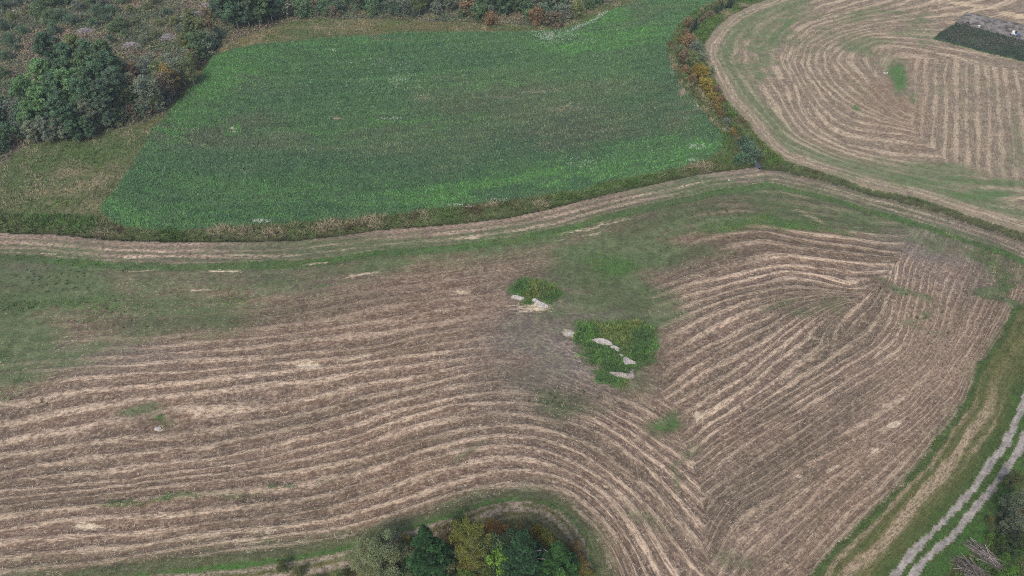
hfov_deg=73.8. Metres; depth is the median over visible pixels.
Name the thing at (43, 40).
deciduous tree
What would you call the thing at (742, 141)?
shrub
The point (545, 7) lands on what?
shrub
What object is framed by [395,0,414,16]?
shrub
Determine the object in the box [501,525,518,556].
pine tree
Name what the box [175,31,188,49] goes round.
deciduous tree
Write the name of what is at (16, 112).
shrub
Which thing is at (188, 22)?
deciduous tree
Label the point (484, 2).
deciduous tree
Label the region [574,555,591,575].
bush
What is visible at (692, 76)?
shrub
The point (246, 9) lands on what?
deciduous tree
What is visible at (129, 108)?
shrub
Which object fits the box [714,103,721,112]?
shrub
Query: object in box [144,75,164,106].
birch tree
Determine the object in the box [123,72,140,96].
birch tree
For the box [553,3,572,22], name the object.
shrub
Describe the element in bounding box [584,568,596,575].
bush
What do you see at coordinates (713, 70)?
shrub
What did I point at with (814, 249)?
stubble field
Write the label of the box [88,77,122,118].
deciduous tree
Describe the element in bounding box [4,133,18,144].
shrub
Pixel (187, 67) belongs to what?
birch tree
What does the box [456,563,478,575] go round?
bush
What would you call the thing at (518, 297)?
rock outcrop
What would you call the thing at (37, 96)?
deciduous tree
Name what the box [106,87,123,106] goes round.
birch tree
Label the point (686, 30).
shrub
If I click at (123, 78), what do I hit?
birch tree
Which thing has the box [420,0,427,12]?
birch tree
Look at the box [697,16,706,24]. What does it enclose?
shrub
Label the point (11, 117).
shrub
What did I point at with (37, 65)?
deciduous tree
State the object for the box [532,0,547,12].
shrub
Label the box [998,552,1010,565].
bush
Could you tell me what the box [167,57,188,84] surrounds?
birch tree
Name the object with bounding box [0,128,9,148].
shrub
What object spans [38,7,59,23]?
shrub
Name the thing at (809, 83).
stubble field
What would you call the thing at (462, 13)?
shrub
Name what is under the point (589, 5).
shrub
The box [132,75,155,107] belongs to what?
birch tree
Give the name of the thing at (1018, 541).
bush
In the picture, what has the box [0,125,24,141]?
shrub
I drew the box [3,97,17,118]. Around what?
shrub
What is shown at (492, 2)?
deciduous tree
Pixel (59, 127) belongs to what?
deciduous tree
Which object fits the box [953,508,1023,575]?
bramble thicket
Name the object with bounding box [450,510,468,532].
bush
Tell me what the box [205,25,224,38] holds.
shrub
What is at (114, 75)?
deciduous tree
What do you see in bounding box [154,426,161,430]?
boulder
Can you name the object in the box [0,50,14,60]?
shrub
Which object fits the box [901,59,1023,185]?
stubble field
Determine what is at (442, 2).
deciduous tree
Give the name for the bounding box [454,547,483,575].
bush
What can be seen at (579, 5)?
shrub
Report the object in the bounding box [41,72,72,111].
deciduous tree
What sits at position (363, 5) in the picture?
shrub
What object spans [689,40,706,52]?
shrub
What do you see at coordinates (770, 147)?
shrub
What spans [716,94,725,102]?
shrub
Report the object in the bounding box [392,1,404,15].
shrub
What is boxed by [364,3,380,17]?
shrub
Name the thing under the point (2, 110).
shrub
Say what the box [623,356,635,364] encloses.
rock outcrop
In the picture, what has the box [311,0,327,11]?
shrub
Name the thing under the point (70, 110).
deciduous tree
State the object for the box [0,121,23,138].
shrub
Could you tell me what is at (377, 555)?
willow tree
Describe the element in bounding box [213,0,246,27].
deciduous tree
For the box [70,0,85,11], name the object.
shrub
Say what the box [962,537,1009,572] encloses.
brush heap
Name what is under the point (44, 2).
shrub
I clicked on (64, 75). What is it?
deciduous tree
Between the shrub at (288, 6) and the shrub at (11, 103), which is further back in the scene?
the shrub at (288, 6)
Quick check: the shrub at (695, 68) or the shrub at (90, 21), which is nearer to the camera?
the shrub at (695, 68)
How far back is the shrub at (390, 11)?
197.95 m
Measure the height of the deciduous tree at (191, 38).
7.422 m
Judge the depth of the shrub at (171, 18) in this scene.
194.75 m
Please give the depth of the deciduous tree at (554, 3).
199.98 m
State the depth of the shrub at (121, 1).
204.08 m
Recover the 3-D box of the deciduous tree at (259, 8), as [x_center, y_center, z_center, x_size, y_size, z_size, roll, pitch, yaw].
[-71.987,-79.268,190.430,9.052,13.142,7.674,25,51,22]
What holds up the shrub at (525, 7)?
on the forest floor
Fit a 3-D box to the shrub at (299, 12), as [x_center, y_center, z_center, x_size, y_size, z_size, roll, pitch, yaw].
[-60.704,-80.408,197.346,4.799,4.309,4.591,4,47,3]
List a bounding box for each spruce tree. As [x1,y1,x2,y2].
[398,524,458,575]
[492,528,543,575]
[539,540,583,575]
[551,567,566,575]
[692,17,698,31]
[718,0,722,12]
[725,0,733,8]
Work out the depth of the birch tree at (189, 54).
174.84 m
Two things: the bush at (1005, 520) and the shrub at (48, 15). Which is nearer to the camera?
the bush at (1005, 520)
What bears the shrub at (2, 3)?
on the forest floor
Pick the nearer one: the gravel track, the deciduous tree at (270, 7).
the gravel track
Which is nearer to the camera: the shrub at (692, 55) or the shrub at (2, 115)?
the shrub at (2, 115)
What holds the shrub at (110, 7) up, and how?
on the forest floor
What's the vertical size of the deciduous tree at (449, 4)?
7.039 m
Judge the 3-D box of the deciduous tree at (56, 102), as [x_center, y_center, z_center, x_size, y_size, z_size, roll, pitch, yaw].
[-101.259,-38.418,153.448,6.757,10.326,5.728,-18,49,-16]
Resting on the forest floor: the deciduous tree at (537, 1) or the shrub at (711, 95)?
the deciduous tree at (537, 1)
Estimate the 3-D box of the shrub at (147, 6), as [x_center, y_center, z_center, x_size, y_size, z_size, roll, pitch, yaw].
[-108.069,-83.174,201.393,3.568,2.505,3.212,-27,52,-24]
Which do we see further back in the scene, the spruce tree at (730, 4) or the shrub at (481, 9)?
the spruce tree at (730, 4)
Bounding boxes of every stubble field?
[0,203,714,575]
[572,167,913,444]
[686,204,1023,575]
[704,0,1023,232]
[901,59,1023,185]
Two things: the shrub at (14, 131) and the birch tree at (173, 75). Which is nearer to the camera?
the shrub at (14, 131)
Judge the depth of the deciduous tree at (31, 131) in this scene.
152.78 m
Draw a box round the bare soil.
[956,12,1023,39]
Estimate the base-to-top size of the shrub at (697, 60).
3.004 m
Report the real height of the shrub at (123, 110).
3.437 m
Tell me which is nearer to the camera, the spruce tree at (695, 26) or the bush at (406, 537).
the bush at (406, 537)
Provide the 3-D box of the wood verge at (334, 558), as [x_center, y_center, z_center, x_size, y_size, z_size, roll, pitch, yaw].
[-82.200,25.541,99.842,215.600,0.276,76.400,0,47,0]
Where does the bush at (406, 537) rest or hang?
on the wood verge at (334, 558)
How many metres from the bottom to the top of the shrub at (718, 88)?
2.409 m
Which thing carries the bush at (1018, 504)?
on the track verge at (988, 376)
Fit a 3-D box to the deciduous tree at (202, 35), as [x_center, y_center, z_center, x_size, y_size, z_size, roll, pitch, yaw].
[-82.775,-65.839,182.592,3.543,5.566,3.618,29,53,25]
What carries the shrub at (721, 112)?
on the meadow
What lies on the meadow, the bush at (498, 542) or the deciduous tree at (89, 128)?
the deciduous tree at (89, 128)
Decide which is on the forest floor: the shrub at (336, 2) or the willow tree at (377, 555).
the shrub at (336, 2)
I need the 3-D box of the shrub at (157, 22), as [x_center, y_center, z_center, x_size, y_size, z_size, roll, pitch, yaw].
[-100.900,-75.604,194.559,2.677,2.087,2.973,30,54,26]
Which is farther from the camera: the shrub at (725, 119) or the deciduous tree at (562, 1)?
the deciduous tree at (562, 1)
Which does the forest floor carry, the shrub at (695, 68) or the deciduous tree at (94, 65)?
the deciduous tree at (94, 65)
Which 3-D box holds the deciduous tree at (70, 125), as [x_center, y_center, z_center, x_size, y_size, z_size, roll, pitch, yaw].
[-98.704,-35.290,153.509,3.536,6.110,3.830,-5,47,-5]
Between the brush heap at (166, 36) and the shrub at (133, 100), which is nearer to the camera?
the shrub at (133, 100)
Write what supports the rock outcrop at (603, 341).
on the stubble field at (528, 353)
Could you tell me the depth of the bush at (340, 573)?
86.14 m
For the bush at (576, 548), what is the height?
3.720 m
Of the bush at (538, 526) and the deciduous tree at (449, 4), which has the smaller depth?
the bush at (538, 526)
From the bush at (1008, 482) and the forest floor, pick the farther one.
the forest floor
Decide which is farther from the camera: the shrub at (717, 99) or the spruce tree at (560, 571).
the shrub at (717, 99)
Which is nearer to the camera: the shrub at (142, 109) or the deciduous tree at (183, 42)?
the shrub at (142, 109)
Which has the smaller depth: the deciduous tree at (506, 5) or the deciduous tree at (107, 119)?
the deciduous tree at (107, 119)
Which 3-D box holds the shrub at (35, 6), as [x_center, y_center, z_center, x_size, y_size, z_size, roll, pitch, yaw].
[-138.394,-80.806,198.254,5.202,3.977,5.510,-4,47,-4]
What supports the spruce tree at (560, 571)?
on the wood verge at (334, 558)
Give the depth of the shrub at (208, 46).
181.42 m
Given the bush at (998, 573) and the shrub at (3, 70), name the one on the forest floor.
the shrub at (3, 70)
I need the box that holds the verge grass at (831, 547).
[25,305,1023,575]
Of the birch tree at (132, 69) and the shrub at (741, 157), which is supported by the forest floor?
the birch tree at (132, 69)
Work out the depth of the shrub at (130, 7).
200.20 m
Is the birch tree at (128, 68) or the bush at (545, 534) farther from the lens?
the birch tree at (128, 68)
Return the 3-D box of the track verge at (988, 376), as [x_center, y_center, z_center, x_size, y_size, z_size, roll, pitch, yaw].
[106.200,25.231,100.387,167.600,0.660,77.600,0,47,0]
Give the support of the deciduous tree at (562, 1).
on the forest floor
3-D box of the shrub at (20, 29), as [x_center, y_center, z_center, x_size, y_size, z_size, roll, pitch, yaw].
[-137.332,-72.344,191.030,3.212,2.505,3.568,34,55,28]
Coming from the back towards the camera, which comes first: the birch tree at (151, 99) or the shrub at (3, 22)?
the shrub at (3, 22)
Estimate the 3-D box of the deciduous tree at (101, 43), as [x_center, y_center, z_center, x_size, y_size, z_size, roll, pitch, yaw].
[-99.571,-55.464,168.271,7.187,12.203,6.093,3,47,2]
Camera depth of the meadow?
147.16 m
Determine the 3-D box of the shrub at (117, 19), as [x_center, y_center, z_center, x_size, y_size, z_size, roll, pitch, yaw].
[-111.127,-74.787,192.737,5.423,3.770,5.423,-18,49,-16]
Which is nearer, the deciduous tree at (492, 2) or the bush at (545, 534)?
the bush at (545, 534)
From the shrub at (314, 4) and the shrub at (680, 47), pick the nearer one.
the shrub at (680, 47)
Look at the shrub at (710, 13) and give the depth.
198.17 m
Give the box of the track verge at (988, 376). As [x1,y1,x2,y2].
[808,304,1023,575]
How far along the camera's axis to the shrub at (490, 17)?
193.82 m
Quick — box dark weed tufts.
[0,195,948,408]
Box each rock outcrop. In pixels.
[511,295,523,300]
[532,298,548,308]
[564,331,573,335]
[592,338,612,344]
[609,369,634,378]
[610,345,619,350]
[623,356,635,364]
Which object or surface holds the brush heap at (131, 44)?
on the forest floor
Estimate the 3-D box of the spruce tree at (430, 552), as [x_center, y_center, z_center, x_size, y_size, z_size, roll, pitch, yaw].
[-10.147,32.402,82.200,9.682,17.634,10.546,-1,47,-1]
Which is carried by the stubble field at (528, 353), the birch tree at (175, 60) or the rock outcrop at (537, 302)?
the rock outcrop at (537, 302)
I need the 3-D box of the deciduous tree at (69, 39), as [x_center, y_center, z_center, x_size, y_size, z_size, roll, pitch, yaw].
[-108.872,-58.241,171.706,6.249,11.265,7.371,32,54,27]
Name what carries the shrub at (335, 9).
on the forest floor
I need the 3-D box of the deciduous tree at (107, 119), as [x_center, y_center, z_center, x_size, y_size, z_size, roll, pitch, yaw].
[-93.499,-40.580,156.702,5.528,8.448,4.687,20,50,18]
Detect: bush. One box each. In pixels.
[276,557,291,573]
[292,565,306,575]
[331,567,347,575]
[391,543,410,566]
[400,533,411,545]
[404,558,413,575]
[444,541,464,575]
[445,531,469,549]
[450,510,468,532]
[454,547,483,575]
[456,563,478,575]
[471,530,503,575]
[472,559,496,575]
[479,517,507,547]
[500,524,509,535]
[530,524,542,539]
[535,526,558,550]
[565,538,587,558]
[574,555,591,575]
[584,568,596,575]
[985,516,994,523]
[985,531,995,541]
[991,571,1002,575]
[993,534,1007,545]
[997,489,1023,528]
[998,470,1023,492]
[998,511,1023,538]
[998,529,1023,562]
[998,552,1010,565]
[999,518,1013,530]
[1003,564,1019,575]
[1008,546,1023,561]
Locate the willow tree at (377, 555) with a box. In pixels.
[344,525,413,575]
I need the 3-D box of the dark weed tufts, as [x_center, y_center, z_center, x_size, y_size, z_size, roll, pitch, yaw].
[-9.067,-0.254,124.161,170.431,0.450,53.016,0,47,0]
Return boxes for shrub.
[0,0,13,9]
[0,17,11,30]
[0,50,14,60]
[0,66,10,77]
[0,91,9,111]
[0,100,10,120]
[0,111,8,123]
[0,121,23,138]
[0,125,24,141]
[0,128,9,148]
[0,133,12,152]
[0,143,9,152]
[1,31,20,47]
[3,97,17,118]
[4,11,18,20]
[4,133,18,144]
[7,111,18,123]
[9,121,25,137]
[11,107,24,135]
[12,0,25,4]
[12,43,23,50]
[14,24,28,34]
[22,4,34,12]
[27,2,47,16]
[33,0,55,11]
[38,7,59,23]
[44,22,62,34]
[51,0,68,7]
[53,8,68,20]
[62,13,79,25]
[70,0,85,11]
[75,12,86,20]
[83,0,94,4]
[86,17,97,27]
[90,4,109,18]
[96,0,110,5]
[99,13,110,22]
[104,3,120,16]
[104,21,121,34]
[105,34,115,42]
[108,15,128,31]
[109,105,133,125]
[113,105,133,122]
[114,0,128,3]
[118,29,128,36]
[120,102,139,120]
[125,4,135,13]
[129,17,138,24]
[131,97,150,115]
[132,102,147,116]
[133,104,153,117]
[134,98,159,115]
[137,34,149,44]
[137,97,165,110]
[140,1,150,9]
[150,29,162,39]
[152,19,161,26]
[157,88,170,104]
[159,93,173,105]
[162,7,170,14]
[168,15,179,24]
[175,24,185,33]
[179,46,199,63]
[181,47,205,64]
[182,7,196,19]
[190,17,203,28]
[197,38,215,55]
[200,6,212,19]
[201,49,210,61]
[203,30,220,42]
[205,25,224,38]
[207,36,220,51]
[280,0,297,15]
[291,0,313,17]
[293,3,311,19]
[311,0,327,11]
[314,0,330,14]
[320,6,330,16]
[327,5,341,17]
[331,0,347,15]
[348,0,366,9]
[353,0,367,9]
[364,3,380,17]
[365,0,382,12]
[380,0,388,12]
[388,0,400,16]
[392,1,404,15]
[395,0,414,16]
[410,4,422,16]
[429,1,442,13]
[456,8,466,17]
[459,0,477,16]
[466,1,483,18]
[473,4,488,23]
[482,11,500,26]
[483,4,498,15]
[496,2,510,14]
[516,0,533,13]
[524,8,534,20]
[527,6,546,25]
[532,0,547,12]
[538,0,552,8]
[539,3,552,23]
[543,10,564,29]
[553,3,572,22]
[568,0,585,18]
[581,0,595,10]
[592,0,601,4]
[674,44,686,52]
[676,48,689,62]
[678,35,687,45]
[681,33,698,47]
[681,65,690,73]
[682,16,693,27]
[682,28,692,36]
[685,50,698,62]
[685,74,697,82]
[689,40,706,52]
[689,57,700,68]
[690,62,702,73]
[695,65,710,79]
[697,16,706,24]
[697,49,710,62]
[697,77,712,89]
[703,82,715,95]
[704,10,713,17]
[706,91,717,102]
[708,65,716,75]
[711,97,721,109]
[712,84,722,94]
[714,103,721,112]
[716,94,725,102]
[718,109,724,119]
[722,117,730,126]
[729,127,736,136]
[733,151,750,165]
[735,135,752,149]
[739,140,764,164]
[761,144,772,151]
[771,157,780,163]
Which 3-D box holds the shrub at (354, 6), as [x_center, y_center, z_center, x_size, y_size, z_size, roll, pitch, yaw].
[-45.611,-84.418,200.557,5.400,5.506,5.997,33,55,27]
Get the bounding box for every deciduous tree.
[7,74,38,110]
[15,101,41,131]
[20,120,40,141]
[23,57,60,89]
[25,85,53,121]
[32,31,61,68]
[33,116,56,141]
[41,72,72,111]
[42,94,77,135]
[49,115,68,139]
[51,41,79,71]
[52,67,83,103]
[59,102,83,132]
[63,33,90,63]
[63,120,83,141]
[68,76,103,118]
[70,51,103,80]
[75,38,99,60]
[77,97,100,129]
[78,116,95,137]
[80,58,111,100]
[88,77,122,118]
[90,38,122,64]
[91,95,116,125]
[97,49,127,83]
[100,65,132,100]
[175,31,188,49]
[180,18,196,35]
[183,32,204,55]
[190,44,204,61]
[197,31,207,42]
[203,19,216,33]
[208,0,228,23]
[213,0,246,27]
[231,0,257,25]
[240,0,267,23]
[258,0,282,20]
[272,0,288,14]
[426,0,435,7]
[434,0,445,7]
[445,0,455,9]
[476,0,487,12]
[486,0,500,9]
[498,0,512,14]
[511,0,522,12]
[529,0,541,7]
[547,0,559,7]
[558,0,567,6]
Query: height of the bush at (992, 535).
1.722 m
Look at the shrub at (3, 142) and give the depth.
152.25 m
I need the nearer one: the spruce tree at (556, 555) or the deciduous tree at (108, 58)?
the spruce tree at (556, 555)
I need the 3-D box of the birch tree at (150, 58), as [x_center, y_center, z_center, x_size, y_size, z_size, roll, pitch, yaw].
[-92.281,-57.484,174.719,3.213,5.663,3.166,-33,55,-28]
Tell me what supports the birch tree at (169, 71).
on the meadow
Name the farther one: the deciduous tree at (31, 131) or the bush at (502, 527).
the deciduous tree at (31, 131)
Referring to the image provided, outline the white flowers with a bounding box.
[253,12,702,222]
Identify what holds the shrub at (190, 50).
on the forest floor
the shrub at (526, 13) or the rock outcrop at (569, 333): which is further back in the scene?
the shrub at (526, 13)
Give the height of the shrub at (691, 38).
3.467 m
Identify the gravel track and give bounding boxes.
[888,391,1023,575]
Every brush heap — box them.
[75,27,92,33]
[120,41,139,49]
[158,33,175,40]
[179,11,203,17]
[950,552,990,575]
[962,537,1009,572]
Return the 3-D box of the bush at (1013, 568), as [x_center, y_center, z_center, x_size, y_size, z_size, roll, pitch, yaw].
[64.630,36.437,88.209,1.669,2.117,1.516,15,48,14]
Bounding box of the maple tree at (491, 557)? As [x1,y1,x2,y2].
[485,544,507,575]
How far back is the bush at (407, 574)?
84.40 m
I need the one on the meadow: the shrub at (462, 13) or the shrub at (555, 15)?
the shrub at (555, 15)
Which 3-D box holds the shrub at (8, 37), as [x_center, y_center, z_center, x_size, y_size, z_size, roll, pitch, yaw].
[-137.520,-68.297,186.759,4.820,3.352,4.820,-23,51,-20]
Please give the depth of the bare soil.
195.80 m
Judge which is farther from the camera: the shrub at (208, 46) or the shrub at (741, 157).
the shrub at (208, 46)
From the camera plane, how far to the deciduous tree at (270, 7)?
193.75 m
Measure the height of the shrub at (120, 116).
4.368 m
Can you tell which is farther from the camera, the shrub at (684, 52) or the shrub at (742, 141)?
the shrub at (684, 52)
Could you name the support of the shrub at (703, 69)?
on the meadow
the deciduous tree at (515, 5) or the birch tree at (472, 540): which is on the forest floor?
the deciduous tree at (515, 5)
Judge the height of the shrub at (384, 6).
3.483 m
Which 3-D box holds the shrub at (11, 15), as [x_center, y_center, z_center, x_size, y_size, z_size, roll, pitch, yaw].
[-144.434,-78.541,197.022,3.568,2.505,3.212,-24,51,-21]
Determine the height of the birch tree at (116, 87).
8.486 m
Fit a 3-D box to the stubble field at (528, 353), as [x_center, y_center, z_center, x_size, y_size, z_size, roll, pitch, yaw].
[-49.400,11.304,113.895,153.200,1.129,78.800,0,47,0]
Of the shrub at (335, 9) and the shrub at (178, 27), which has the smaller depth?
the shrub at (178, 27)
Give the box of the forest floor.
[0,0,613,164]
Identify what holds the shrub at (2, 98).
on the forest floor
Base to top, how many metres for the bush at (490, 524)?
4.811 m
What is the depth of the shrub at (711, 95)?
168.14 m
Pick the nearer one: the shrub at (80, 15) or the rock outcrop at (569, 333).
the rock outcrop at (569, 333)
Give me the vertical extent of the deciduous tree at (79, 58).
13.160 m
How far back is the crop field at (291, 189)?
158.51 m
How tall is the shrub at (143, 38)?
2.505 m
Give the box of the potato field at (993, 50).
[934,23,1023,60]
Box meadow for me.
[0,0,1023,241]
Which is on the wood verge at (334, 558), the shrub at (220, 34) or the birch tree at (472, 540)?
the birch tree at (472, 540)
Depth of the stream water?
152.36 m
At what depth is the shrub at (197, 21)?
192.65 m
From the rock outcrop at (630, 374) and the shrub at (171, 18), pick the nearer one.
the rock outcrop at (630, 374)
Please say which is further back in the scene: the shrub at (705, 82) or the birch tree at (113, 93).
the shrub at (705, 82)
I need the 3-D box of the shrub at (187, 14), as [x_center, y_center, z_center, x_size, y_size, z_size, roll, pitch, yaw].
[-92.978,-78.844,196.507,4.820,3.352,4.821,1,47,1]
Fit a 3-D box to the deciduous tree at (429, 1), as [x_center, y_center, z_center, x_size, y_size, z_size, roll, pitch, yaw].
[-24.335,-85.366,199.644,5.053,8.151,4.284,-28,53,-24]
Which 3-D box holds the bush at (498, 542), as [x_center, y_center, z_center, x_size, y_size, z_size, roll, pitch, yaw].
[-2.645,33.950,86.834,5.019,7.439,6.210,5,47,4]
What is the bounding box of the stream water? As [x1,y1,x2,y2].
[711,103,761,169]
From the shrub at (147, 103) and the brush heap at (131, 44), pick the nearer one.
the shrub at (147, 103)
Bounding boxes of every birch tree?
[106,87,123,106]
[107,81,132,104]
[117,88,131,110]
[119,73,135,93]
[121,63,139,84]
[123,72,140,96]
[127,61,143,82]
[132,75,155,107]
[134,56,156,81]
[143,51,158,70]
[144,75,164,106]
[147,58,163,77]
[148,96,159,109]
[154,71,175,102]
[158,62,179,95]
[162,52,175,67]
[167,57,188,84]
[171,69,179,87]
[177,56,196,83]
[184,51,198,68]
[384,0,395,7]
[408,0,421,13]
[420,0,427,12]
[447,512,491,572]
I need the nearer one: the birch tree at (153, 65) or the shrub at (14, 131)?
the shrub at (14, 131)
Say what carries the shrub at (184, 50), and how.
on the forest floor
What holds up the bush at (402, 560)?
on the wood verge at (334, 558)
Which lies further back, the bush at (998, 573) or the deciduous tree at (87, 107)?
the deciduous tree at (87, 107)
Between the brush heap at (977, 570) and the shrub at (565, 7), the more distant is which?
the shrub at (565, 7)
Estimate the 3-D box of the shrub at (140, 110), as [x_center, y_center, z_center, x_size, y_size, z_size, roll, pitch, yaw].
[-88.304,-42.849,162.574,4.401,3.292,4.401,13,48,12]
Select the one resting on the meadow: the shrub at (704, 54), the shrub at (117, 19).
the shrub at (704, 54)
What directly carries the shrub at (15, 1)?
on the forest floor
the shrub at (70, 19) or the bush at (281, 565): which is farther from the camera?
the shrub at (70, 19)
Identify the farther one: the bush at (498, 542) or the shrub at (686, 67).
the shrub at (686, 67)
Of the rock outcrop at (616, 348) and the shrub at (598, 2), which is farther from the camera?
the shrub at (598, 2)
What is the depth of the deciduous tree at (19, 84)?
152.82 m
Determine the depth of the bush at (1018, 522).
90.86 m
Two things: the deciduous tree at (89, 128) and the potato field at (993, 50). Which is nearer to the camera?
the deciduous tree at (89, 128)
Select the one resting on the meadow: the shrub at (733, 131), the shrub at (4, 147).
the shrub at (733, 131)
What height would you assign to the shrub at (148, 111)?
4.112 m
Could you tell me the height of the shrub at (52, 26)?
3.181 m
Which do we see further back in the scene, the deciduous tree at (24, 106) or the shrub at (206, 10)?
the shrub at (206, 10)
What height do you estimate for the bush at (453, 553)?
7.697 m
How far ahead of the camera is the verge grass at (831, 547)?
94.28 m
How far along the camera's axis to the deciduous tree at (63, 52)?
164.15 m
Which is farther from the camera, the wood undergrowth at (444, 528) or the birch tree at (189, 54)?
the birch tree at (189, 54)
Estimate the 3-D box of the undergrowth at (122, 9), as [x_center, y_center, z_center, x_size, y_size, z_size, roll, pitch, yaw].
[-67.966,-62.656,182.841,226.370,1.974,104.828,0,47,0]
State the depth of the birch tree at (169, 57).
171.57 m
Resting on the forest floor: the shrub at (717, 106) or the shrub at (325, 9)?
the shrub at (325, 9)
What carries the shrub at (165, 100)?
on the forest floor
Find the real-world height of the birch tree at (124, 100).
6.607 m
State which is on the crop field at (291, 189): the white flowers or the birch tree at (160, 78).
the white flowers
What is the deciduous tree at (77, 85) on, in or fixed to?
on the forest floor
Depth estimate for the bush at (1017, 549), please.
89.23 m
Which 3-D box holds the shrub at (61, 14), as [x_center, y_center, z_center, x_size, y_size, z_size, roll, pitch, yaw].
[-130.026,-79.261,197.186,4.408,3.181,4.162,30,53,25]
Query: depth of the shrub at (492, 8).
197.12 m
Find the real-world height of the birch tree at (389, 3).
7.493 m
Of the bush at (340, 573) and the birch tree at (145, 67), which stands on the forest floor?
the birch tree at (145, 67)
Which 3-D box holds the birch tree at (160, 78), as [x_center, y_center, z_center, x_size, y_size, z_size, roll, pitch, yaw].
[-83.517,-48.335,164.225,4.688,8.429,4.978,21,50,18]
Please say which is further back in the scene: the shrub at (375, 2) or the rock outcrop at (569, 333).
the shrub at (375, 2)
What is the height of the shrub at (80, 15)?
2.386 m
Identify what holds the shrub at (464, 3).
on the forest floor
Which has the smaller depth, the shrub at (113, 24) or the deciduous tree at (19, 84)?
the deciduous tree at (19, 84)
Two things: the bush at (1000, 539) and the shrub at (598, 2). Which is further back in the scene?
the shrub at (598, 2)
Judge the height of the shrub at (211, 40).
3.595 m
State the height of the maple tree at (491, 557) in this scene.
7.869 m
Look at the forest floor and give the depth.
195.31 m
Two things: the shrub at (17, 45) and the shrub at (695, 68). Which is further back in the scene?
the shrub at (17, 45)
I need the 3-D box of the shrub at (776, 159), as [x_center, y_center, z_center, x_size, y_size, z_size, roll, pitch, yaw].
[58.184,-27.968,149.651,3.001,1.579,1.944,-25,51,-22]
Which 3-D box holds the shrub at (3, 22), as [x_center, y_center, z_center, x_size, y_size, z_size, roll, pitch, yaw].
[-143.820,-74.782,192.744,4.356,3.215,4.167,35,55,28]
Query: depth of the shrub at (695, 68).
176.30 m
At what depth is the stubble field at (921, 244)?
105.84 m
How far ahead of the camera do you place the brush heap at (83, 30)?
192.12 m
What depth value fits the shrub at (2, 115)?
158.35 m
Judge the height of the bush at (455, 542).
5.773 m
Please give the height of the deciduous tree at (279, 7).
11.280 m
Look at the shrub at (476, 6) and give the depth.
195.40 m
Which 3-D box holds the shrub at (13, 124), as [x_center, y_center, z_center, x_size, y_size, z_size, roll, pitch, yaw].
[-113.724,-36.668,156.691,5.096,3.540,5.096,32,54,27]
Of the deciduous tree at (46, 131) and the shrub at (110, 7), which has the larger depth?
the shrub at (110, 7)
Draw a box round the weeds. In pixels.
[0,182,1023,507]
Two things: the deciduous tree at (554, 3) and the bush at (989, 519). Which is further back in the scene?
the deciduous tree at (554, 3)
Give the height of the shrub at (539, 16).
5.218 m
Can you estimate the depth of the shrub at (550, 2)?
198.06 m
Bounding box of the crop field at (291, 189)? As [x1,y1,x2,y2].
[101,0,723,230]
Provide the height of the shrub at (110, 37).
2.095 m
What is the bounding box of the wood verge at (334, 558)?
[29,489,613,575]
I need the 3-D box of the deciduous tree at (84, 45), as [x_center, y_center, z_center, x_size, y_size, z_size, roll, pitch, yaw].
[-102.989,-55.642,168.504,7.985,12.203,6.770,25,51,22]
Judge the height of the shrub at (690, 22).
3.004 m
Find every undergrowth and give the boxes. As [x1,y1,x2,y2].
[0,0,612,162]
[344,518,571,575]
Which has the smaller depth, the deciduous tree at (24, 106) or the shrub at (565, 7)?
the deciduous tree at (24, 106)
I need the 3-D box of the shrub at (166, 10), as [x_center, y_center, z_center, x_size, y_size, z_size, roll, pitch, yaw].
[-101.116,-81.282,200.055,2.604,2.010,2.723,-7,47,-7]
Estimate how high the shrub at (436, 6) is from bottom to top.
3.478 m
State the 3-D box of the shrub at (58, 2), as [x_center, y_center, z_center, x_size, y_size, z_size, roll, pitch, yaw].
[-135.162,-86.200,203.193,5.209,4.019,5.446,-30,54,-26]
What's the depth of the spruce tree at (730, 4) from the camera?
203.75 m
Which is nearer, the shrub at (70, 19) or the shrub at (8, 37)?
the shrub at (8, 37)
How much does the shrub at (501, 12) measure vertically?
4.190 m
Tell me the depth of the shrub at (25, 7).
199.96 m
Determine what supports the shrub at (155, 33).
on the forest floor
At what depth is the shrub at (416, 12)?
198.37 m
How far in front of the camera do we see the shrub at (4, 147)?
152.19 m
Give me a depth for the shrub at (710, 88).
169.96 m
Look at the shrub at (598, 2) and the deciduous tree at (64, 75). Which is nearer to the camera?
the deciduous tree at (64, 75)
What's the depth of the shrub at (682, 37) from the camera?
188.84 m
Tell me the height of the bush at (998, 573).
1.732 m

